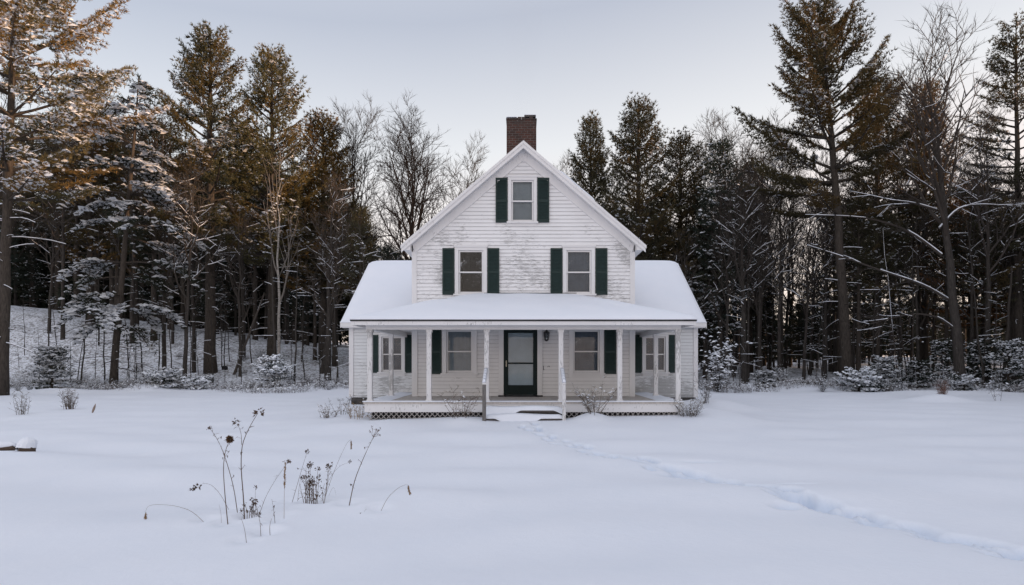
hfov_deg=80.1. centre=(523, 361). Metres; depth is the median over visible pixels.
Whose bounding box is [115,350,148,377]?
sapling
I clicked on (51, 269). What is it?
bare tree
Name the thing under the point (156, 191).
hemlock tree
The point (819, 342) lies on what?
sapling
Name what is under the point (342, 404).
shrub
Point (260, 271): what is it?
wood
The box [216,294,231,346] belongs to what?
sapling
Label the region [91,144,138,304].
pine tree
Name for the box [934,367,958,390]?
shrub
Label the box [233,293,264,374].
dead trunk
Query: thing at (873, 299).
bare tree
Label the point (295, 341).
sapling
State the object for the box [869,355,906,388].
young fir
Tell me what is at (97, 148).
pine tree
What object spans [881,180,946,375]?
bare tree
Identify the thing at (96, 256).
pine tree
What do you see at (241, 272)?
pine tree
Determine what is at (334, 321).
sapling
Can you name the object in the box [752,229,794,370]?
bare tree
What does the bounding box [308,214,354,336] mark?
pine tree
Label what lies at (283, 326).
pine tree
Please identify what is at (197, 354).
sapling
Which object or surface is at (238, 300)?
bare tree
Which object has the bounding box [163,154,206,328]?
pine tree
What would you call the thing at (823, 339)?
sapling
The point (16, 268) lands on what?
pine tree
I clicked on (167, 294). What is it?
sapling
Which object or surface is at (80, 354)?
sapling
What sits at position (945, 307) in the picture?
pine tree
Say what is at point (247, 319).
sapling
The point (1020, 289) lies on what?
bare tree
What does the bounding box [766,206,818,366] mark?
bare tree
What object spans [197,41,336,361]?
pine tree
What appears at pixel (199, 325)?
pine tree
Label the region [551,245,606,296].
window
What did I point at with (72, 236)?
pine tree
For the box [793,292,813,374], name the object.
sapling
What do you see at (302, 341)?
sapling
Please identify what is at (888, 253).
pine tree
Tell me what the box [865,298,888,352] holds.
pine tree
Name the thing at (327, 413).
shrub
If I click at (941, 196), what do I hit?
bare tree
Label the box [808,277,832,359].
pine tree
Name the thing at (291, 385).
undergrowth
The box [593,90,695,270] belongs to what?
pine tree
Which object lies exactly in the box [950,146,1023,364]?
bare tree
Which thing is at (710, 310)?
pine tree
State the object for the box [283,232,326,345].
pine tree
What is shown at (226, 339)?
sapling
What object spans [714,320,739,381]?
sapling
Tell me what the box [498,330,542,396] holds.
door
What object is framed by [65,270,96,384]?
sapling
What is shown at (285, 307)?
bare tree
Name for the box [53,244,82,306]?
pine tree
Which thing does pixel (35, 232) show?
pine tree
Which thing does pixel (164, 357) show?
bare tree
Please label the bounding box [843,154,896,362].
bare tree
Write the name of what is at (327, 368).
bare tree
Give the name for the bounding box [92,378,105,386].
shrub
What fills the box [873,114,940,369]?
tree
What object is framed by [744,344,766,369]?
sapling
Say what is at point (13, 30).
pine tree
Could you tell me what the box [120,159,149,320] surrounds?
pine tree
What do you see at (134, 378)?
shrub
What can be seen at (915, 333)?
pine tree
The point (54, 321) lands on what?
sapling
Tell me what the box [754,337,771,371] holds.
sapling
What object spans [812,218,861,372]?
pine tree
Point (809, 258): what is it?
bare tree
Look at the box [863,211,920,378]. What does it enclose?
pine tree
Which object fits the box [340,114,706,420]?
farmhouse
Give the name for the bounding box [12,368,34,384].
shrub
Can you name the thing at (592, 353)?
window
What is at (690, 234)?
bare tree
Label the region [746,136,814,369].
bare tree
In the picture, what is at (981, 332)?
bare tree
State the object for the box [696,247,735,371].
pine tree
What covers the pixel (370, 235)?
bare tree
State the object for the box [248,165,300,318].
pine tree
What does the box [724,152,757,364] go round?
bare tree
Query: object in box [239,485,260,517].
weed clump
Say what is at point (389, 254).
pine tree
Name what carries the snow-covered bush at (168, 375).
on the ground
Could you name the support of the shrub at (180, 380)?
on the ground
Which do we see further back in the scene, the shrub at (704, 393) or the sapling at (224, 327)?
the sapling at (224, 327)
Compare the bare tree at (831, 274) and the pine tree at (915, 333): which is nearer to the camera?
the bare tree at (831, 274)
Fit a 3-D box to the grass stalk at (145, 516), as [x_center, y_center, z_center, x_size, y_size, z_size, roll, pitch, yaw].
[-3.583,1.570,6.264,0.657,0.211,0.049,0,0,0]
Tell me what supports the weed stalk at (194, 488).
on the ground
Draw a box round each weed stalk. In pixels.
[190,483,228,509]
[207,426,237,512]
[222,435,234,523]
[232,407,264,518]
[260,459,291,511]
[292,449,308,501]
[349,426,380,504]
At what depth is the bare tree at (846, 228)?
55.74 m
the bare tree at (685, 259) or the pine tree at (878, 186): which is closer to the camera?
the bare tree at (685, 259)
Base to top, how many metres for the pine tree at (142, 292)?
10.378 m
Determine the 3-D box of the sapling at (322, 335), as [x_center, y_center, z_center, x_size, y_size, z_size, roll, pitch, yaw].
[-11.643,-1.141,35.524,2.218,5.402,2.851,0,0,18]
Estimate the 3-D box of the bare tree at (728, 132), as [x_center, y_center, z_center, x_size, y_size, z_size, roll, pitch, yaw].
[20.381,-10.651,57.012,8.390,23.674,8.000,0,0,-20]
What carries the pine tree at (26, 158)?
on the ground
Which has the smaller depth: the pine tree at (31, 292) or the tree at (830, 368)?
the tree at (830, 368)
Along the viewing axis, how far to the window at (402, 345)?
21.05 m
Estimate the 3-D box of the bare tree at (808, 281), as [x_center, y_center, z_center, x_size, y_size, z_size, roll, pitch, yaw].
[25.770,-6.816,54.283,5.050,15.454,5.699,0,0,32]
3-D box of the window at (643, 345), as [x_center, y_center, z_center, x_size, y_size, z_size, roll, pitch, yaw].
[4.560,-0.253,21.118,1.650,1.487,0.227,0,0,0]
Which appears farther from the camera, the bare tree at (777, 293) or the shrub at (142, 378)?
the bare tree at (777, 293)
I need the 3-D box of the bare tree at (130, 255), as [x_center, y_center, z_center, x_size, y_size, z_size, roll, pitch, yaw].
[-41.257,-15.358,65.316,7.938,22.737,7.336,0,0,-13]
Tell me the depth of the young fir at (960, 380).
32.70 m
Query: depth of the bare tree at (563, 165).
58.01 m
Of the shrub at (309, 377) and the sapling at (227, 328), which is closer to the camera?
the shrub at (309, 377)
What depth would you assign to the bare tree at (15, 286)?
64.30 m
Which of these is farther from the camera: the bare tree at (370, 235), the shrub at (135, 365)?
the bare tree at (370, 235)
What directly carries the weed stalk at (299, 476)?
on the ground
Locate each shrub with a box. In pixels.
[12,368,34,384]
[12,380,25,390]
[20,377,36,389]
[79,371,92,380]
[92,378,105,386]
[120,368,145,384]
[125,358,147,371]
[134,373,149,383]
[141,364,166,382]
[171,373,191,387]
[249,345,266,357]
[268,376,286,386]
[279,370,299,383]
[293,371,311,382]
[304,374,314,382]
[316,373,331,385]
[316,403,340,417]
[326,395,356,414]
[342,398,368,418]
[432,387,479,417]
[571,377,618,414]
[672,395,704,416]
[691,371,715,403]
[698,332,752,391]
[771,368,791,380]
[773,364,787,380]
[812,375,828,391]
[813,372,826,382]
[881,379,893,390]
[896,362,908,377]
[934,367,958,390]
[986,376,1007,400]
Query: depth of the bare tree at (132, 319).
47.08 m
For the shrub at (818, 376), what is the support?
on the ground
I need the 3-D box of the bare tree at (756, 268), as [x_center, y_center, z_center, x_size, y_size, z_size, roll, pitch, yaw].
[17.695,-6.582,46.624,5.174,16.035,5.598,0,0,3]
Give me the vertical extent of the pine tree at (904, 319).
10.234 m
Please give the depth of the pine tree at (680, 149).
46.89 m
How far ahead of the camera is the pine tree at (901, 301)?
48.10 m
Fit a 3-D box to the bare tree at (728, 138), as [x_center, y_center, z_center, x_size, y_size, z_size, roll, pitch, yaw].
[16.287,-9.736,49.405,9.574,21.811,11.869,0,0,0]
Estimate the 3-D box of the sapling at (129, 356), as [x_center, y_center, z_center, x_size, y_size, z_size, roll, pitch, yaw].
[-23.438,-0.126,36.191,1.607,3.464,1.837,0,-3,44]
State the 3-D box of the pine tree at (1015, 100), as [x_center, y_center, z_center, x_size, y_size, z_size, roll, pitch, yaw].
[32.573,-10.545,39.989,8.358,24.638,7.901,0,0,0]
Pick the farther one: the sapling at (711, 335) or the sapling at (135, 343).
the sapling at (711, 335)
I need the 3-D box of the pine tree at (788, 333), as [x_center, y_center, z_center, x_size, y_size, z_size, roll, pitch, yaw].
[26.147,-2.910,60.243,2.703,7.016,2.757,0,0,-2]
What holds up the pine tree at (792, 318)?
on the ground
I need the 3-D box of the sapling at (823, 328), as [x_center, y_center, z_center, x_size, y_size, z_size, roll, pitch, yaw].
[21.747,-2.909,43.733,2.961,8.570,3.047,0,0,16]
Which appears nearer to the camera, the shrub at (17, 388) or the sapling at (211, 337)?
the shrub at (17, 388)
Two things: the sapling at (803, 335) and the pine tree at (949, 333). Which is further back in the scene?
the pine tree at (949, 333)
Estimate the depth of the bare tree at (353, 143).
48.51 m
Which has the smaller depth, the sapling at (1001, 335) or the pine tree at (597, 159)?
the sapling at (1001, 335)
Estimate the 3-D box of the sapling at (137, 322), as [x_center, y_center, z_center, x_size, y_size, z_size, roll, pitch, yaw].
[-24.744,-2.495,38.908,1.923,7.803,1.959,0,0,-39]
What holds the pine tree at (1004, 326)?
on the ground
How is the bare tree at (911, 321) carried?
on the ground
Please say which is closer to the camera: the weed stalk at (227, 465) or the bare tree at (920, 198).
the weed stalk at (227, 465)
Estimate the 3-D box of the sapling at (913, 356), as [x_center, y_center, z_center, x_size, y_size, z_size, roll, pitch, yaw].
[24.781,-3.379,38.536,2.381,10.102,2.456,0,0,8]
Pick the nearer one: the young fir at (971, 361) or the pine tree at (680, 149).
the young fir at (971, 361)
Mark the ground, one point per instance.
(812, 485)
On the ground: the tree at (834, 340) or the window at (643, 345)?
the tree at (834, 340)
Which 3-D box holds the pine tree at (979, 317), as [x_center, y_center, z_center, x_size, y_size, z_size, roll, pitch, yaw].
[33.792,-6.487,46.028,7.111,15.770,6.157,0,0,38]
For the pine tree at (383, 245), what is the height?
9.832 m
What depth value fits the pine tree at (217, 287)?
55.78 m
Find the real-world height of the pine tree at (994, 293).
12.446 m
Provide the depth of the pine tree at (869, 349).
54.18 m
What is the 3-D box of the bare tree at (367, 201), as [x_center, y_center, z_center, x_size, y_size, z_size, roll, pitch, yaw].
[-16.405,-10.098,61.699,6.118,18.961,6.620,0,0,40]
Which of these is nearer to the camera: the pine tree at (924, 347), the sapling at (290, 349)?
the sapling at (290, 349)
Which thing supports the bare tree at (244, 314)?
on the ground
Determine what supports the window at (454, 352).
in the farmhouse
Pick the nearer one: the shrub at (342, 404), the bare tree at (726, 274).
the shrub at (342, 404)
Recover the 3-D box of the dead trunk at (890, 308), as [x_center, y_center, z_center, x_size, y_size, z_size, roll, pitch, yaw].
[21.714,-3.195,36.000,0.993,9.386,0.068,0,0,0]
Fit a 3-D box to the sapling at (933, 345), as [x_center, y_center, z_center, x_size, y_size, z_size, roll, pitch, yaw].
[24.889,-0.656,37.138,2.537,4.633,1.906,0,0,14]
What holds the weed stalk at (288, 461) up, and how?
on the ground
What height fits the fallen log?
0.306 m
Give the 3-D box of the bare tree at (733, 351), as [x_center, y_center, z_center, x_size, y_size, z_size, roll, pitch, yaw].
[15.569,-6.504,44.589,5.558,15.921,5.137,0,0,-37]
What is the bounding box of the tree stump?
[15,437,37,451]
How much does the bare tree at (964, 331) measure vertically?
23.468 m
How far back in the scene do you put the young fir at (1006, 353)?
34.81 m
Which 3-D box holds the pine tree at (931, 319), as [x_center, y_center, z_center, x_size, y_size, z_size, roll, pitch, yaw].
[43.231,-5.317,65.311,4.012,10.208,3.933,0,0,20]
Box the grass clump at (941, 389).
[931,378,949,394]
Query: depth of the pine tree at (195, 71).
41.31 m
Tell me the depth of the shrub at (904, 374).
38.92 m
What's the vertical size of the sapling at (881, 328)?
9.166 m
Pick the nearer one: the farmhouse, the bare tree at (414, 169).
the farmhouse
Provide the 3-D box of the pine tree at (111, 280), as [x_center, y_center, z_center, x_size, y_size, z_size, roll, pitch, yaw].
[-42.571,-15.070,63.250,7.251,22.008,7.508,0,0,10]
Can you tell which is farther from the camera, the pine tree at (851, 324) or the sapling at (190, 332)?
the pine tree at (851, 324)
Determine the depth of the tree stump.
10.80 m
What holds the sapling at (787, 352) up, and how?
on the ground
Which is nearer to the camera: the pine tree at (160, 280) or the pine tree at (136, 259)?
the pine tree at (136, 259)
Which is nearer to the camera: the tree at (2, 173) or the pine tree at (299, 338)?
the tree at (2, 173)
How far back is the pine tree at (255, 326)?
55.12 m
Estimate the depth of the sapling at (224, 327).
43.79 m
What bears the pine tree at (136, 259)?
on the ground
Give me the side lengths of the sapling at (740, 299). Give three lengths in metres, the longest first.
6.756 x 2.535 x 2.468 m
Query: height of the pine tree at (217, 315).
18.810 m
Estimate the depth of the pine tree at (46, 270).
71.98 m
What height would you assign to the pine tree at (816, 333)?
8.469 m
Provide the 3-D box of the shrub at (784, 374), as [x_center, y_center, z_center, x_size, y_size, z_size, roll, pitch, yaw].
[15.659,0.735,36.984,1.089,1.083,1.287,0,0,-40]
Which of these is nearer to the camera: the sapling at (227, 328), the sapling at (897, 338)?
the sapling at (897, 338)
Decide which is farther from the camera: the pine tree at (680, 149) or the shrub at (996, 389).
the pine tree at (680, 149)
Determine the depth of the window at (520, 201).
18.56 m
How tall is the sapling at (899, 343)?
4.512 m
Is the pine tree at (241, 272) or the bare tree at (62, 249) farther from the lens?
the pine tree at (241, 272)
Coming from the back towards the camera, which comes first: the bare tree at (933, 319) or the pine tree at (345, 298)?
the pine tree at (345, 298)
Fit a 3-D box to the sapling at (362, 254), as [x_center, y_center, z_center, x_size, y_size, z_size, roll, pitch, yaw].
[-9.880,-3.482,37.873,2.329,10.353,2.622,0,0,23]
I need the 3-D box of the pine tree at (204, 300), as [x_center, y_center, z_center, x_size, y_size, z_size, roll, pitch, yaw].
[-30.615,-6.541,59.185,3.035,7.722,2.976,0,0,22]
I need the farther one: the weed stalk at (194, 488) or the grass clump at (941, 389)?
the grass clump at (941, 389)
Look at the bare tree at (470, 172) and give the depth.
55.95 m
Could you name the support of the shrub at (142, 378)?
on the ground
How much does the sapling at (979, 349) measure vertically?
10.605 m
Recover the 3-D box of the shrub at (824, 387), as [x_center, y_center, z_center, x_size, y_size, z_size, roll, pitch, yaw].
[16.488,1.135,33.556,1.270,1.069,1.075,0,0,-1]
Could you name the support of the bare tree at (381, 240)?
on the ground
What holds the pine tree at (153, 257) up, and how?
on the ground
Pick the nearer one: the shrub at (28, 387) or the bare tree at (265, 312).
the shrub at (28, 387)
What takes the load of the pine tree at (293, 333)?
on the ground
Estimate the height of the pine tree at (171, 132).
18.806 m
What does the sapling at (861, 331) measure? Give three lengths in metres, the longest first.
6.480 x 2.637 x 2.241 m
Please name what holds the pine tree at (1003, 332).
on the ground
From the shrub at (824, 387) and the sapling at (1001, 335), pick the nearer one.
the shrub at (824, 387)
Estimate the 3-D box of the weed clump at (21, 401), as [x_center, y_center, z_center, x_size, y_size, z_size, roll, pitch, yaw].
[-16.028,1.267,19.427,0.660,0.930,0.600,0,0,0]
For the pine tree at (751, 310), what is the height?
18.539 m
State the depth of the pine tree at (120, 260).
69.99 m
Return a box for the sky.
[0,0,1023,357]
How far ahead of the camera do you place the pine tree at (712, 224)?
43.66 m
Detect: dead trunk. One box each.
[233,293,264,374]
[883,233,898,382]
[1002,266,1012,382]
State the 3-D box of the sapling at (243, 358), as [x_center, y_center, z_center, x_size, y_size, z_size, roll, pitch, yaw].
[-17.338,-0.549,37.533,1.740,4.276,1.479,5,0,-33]
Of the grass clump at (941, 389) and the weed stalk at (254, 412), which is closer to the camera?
the weed stalk at (254, 412)
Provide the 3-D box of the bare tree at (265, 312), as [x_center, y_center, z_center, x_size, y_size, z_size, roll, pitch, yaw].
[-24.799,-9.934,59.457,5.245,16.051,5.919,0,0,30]
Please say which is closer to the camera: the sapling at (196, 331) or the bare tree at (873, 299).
the sapling at (196, 331)
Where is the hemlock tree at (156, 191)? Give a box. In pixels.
[51,74,210,384]
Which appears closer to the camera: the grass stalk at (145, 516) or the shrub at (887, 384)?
the grass stalk at (145, 516)
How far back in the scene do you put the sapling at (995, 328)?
35.74 m
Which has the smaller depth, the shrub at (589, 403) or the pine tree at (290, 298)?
the shrub at (589, 403)
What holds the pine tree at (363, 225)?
on the ground
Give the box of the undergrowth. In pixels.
[10,366,1023,392]
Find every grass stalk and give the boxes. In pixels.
[144,504,195,518]
[283,462,286,490]
[323,440,352,494]
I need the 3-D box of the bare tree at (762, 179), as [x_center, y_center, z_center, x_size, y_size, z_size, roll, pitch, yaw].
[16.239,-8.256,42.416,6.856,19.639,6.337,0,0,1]
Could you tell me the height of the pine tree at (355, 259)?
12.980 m
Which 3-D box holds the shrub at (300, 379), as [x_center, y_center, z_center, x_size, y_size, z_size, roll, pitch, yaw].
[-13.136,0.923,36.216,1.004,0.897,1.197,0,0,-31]
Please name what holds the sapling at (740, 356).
on the ground
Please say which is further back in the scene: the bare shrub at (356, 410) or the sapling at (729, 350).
the sapling at (729, 350)
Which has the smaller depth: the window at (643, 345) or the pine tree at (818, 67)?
the window at (643, 345)
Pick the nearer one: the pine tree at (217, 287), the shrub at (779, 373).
the shrub at (779, 373)
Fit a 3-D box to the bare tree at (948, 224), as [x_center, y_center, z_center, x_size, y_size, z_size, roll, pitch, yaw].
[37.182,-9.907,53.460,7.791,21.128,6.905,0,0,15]
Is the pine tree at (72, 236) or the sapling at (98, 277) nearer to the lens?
the sapling at (98, 277)
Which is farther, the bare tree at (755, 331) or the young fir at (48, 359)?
the bare tree at (755, 331)
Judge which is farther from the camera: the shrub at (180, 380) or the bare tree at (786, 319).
the bare tree at (786, 319)
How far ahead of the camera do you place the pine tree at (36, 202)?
70.30 m
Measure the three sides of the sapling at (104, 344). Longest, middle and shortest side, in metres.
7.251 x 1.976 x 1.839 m
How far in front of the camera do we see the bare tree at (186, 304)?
36.90 m
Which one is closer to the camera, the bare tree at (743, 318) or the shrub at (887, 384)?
the shrub at (887, 384)
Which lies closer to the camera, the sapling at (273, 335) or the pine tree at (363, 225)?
the sapling at (273, 335)
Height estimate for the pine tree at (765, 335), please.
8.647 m
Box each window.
[373,333,411,375]
[432,330,477,377]
[442,245,498,295]
[496,175,548,225]
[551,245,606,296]
[568,330,615,377]
[635,333,674,375]
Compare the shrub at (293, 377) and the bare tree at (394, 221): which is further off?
the bare tree at (394, 221)
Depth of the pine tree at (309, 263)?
47.09 m
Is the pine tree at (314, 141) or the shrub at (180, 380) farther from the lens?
the pine tree at (314, 141)
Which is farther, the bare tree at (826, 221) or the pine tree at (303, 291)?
the pine tree at (303, 291)
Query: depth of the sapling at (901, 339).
37.28 m
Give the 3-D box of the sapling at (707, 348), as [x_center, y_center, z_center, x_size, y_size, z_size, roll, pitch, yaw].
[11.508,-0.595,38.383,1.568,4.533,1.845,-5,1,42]
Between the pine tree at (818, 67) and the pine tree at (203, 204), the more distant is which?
the pine tree at (203, 204)
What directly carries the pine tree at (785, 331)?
on the ground
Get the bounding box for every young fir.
[21,344,77,388]
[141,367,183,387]
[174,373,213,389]
[251,354,296,387]
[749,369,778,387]
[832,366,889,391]
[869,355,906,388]
[895,357,937,387]
[922,337,953,383]
[946,373,980,390]
[964,338,996,385]
[981,336,1023,387]
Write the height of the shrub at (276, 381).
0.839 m
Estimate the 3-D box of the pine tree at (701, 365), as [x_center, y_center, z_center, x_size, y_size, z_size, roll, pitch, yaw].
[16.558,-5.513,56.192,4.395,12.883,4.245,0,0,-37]
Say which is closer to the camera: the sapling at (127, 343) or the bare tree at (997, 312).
the sapling at (127, 343)
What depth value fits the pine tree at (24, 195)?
73.16 m
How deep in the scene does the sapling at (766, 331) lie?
46.64 m
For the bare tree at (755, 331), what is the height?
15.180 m
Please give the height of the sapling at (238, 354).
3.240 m
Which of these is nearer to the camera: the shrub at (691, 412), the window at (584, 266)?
the shrub at (691, 412)
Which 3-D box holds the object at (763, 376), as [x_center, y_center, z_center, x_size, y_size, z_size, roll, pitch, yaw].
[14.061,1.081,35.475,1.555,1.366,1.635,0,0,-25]
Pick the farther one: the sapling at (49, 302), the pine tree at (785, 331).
the pine tree at (785, 331)
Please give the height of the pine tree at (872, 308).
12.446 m
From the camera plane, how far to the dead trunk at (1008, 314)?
36.95 m
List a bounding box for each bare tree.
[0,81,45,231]
[12,179,49,305]
[14,85,106,339]
[18,141,90,333]
[88,92,174,343]
[105,113,212,371]
[116,135,157,319]
[141,192,203,343]
[145,161,232,378]
[153,126,233,372]
[201,101,276,357]
[202,176,270,376]
[214,126,246,332]
[218,192,253,335]
[240,196,280,338]
[252,151,319,342]
[256,152,299,343]
[290,171,361,380]
[303,202,372,373]
[313,91,391,300]
[349,174,385,275]
[354,87,477,259]
[356,210,397,283]
[368,222,395,259]
[384,186,421,259]
[430,132,488,207]
[555,146,593,195]
[641,170,669,258]
[665,225,715,315]
[672,105,797,372]
[674,182,716,283]
[678,145,722,367]
[687,161,757,379]
[688,173,744,334]
[704,102,797,369]
[705,173,767,376]
[706,119,778,369]
[706,168,774,383]
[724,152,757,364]
[724,197,781,382]
[729,182,787,375]
[733,176,794,379]
[736,283,784,364]
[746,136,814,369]
[750,114,820,371]
[751,191,810,379]
[752,185,790,365]
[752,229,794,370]
[766,167,815,368]
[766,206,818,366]
[768,153,822,363]
[779,183,845,382]
[782,139,864,382]
[789,175,861,355]
[789,177,849,374]
[791,205,832,368]
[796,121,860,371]
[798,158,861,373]
[801,0,1023,389]
[819,172,895,369]
[822,151,873,363]
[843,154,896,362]
[852,173,914,364]
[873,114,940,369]
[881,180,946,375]
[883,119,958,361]
[892,150,954,293]
[893,261,928,365]
[912,195,958,371]
[920,153,1008,378]
[928,129,972,360]
[939,153,975,354]
[944,100,1023,384]
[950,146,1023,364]
[950,177,1005,369]
[959,161,1023,381]
[989,162,1023,302]
[994,175,1011,352]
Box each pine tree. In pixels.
[0,0,170,395]
[0,118,31,276]
[0,160,19,230]
[0,206,31,304]
[1,112,53,307]
[13,121,38,287]
[13,244,47,306]
[21,143,74,308]
[23,113,74,309]
[33,61,136,324]
[36,230,67,305]
[44,111,103,316]
[44,149,104,294]
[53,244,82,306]
[56,138,122,316]
[79,115,142,304]
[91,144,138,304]
[96,127,159,323]
[107,114,193,340]
[116,133,138,317]
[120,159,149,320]
[124,237,160,320]
[138,160,168,322]
[144,122,201,329]
[145,18,269,373]
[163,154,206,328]
[177,140,206,328]
[185,143,227,327]
[190,238,230,331]
[190,258,223,325]
[193,142,238,333]
[196,171,228,248]
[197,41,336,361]
[218,260,240,331]
[227,149,262,321]
[232,162,283,340]
[247,153,281,322]
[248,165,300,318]
[257,166,295,339]
[258,106,378,360]
[277,221,303,339]
[279,197,308,343]
[280,261,312,339]
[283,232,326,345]
[289,187,318,344]
[293,214,332,360]
[297,186,307,341]
[307,185,358,365]
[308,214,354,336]
[317,219,349,347]
[332,202,382,351]
[338,211,369,327]
[346,231,379,285]
[374,241,397,260]
[380,247,404,259]
[567,108,621,222]
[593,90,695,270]
[642,126,734,344]
[683,135,766,374]
[684,217,726,378]
[688,252,717,369]
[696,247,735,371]
[724,159,778,372]
[732,0,926,382]
[752,298,783,365]
[753,275,776,365]
[754,274,794,371]
[775,298,797,365]
[783,278,817,367]
[793,275,832,369]
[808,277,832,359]
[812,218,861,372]
[823,192,896,371]
[827,290,865,349]
[831,72,935,363]
[835,220,885,357]
[846,199,913,379]
[855,293,884,365]
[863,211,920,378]
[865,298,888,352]
[869,221,921,355]
[883,77,964,369]
[883,279,915,359]
[908,281,943,353]
[908,311,930,354]
[915,175,1023,375]
[915,277,949,360]
[918,205,984,376]
[939,297,966,347]
[942,228,991,365]
[945,10,1023,379]
[954,195,1023,346]
[978,211,1023,379]
[991,238,1023,328]
[991,306,1004,348]
[994,269,1007,335]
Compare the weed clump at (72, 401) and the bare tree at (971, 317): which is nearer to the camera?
the weed clump at (72, 401)
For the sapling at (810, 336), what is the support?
on the ground
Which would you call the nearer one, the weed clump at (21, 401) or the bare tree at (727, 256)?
the weed clump at (21, 401)
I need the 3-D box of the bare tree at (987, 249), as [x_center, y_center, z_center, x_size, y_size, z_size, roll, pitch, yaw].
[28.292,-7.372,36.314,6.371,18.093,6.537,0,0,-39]
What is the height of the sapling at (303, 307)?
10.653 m
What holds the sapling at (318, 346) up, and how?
on the ground
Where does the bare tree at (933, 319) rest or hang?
on the ground
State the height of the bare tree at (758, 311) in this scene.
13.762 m
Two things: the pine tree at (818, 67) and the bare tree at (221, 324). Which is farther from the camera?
the bare tree at (221, 324)
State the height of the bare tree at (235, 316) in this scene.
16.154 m
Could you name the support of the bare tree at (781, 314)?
on the ground
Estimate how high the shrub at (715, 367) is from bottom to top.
3.200 m
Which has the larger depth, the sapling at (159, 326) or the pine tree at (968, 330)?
the pine tree at (968, 330)
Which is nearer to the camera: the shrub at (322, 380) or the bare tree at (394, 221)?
the shrub at (322, 380)
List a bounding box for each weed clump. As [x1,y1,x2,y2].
[7,387,31,414]
[59,386,78,409]
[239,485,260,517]
[300,461,332,503]
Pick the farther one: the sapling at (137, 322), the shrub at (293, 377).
the sapling at (137, 322)
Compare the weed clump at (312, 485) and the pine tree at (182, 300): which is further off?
the pine tree at (182, 300)
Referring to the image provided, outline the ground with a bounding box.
[0,305,1023,584]
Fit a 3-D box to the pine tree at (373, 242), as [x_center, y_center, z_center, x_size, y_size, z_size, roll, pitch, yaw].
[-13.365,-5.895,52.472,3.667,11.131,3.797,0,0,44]
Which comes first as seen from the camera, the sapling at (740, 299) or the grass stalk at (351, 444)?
the grass stalk at (351, 444)
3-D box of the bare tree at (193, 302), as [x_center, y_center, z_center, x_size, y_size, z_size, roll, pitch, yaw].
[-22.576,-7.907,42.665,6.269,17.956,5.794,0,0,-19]
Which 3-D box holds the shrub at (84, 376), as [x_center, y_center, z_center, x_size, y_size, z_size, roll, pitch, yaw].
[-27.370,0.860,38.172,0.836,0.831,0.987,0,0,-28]
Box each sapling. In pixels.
[17,296,33,354]
[34,254,64,379]
[35,294,66,344]
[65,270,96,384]
[65,345,85,378]
[66,314,96,378]
[87,224,109,344]
[87,328,110,378]
[94,269,121,381]
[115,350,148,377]
[116,332,143,380]
[120,292,138,382]
[120,294,148,379]
[123,266,147,377]
[147,281,173,366]
[156,283,177,383]
[179,291,201,376]
[181,337,212,374]
[188,300,204,354]
[191,282,228,384]
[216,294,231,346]
[216,296,245,365]
[217,288,233,360]
[219,285,232,365]
[227,332,245,377]
[231,320,253,384]
[232,267,250,344]
[236,269,253,362]
[252,214,287,383]
[278,239,307,383]
[282,325,306,379]
[286,236,313,361]
[288,306,310,382]
[302,296,345,382]
[308,305,333,380]
[318,331,348,383]
[321,259,347,381]
[346,221,380,286]
[699,319,720,376]
[705,269,725,379]
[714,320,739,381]
[726,281,755,383]
[735,319,746,385]
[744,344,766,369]
[753,278,775,369]
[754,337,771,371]
[762,292,787,370]
[781,288,822,354]
[781,326,800,376]
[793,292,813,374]
[800,294,819,375]
[801,339,835,372]
[803,303,835,378]
[806,268,837,354]
[807,282,836,382]
[852,251,894,375]
[855,306,874,358]
[880,261,915,382]
[883,296,908,377]
[883,312,921,379]
[894,245,938,380]
[896,301,914,370]
[913,313,951,371]
[951,215,1004,386]
[971,298,1002,376]
[980,291,1005,382]
[991,315,1006,377]
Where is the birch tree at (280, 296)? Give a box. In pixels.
[251,134,301,381]
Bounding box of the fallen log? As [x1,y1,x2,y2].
[0,441,15,450]
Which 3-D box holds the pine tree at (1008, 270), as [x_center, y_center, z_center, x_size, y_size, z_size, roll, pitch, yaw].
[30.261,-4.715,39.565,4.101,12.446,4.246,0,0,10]
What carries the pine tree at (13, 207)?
on the ground
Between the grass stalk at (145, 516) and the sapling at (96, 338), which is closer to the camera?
the grass stalk at (145, 516)
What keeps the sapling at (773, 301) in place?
on the ground
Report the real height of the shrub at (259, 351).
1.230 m
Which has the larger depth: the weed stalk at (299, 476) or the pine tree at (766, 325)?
the pine tree at (766, 325)
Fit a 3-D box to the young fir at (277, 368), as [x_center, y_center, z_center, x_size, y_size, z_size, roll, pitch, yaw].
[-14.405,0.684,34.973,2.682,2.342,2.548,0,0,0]
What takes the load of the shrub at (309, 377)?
on the ground
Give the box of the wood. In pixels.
[11,197,1004,364]
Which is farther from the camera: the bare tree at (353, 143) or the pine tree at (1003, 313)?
the pine tree at (1003, 313)
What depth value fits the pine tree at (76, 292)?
53.07 m
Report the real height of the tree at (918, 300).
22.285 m
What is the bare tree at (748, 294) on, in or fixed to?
on the ground
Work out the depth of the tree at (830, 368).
51.20 m
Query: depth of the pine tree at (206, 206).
63.89 m
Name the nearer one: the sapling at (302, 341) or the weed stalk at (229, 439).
the weed stalk at (229, 439)
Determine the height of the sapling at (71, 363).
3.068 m
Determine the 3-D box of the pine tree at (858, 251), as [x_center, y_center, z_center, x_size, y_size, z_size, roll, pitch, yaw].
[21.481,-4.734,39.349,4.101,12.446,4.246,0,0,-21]
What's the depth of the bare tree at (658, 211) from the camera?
50.78 m
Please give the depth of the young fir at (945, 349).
37.34 m

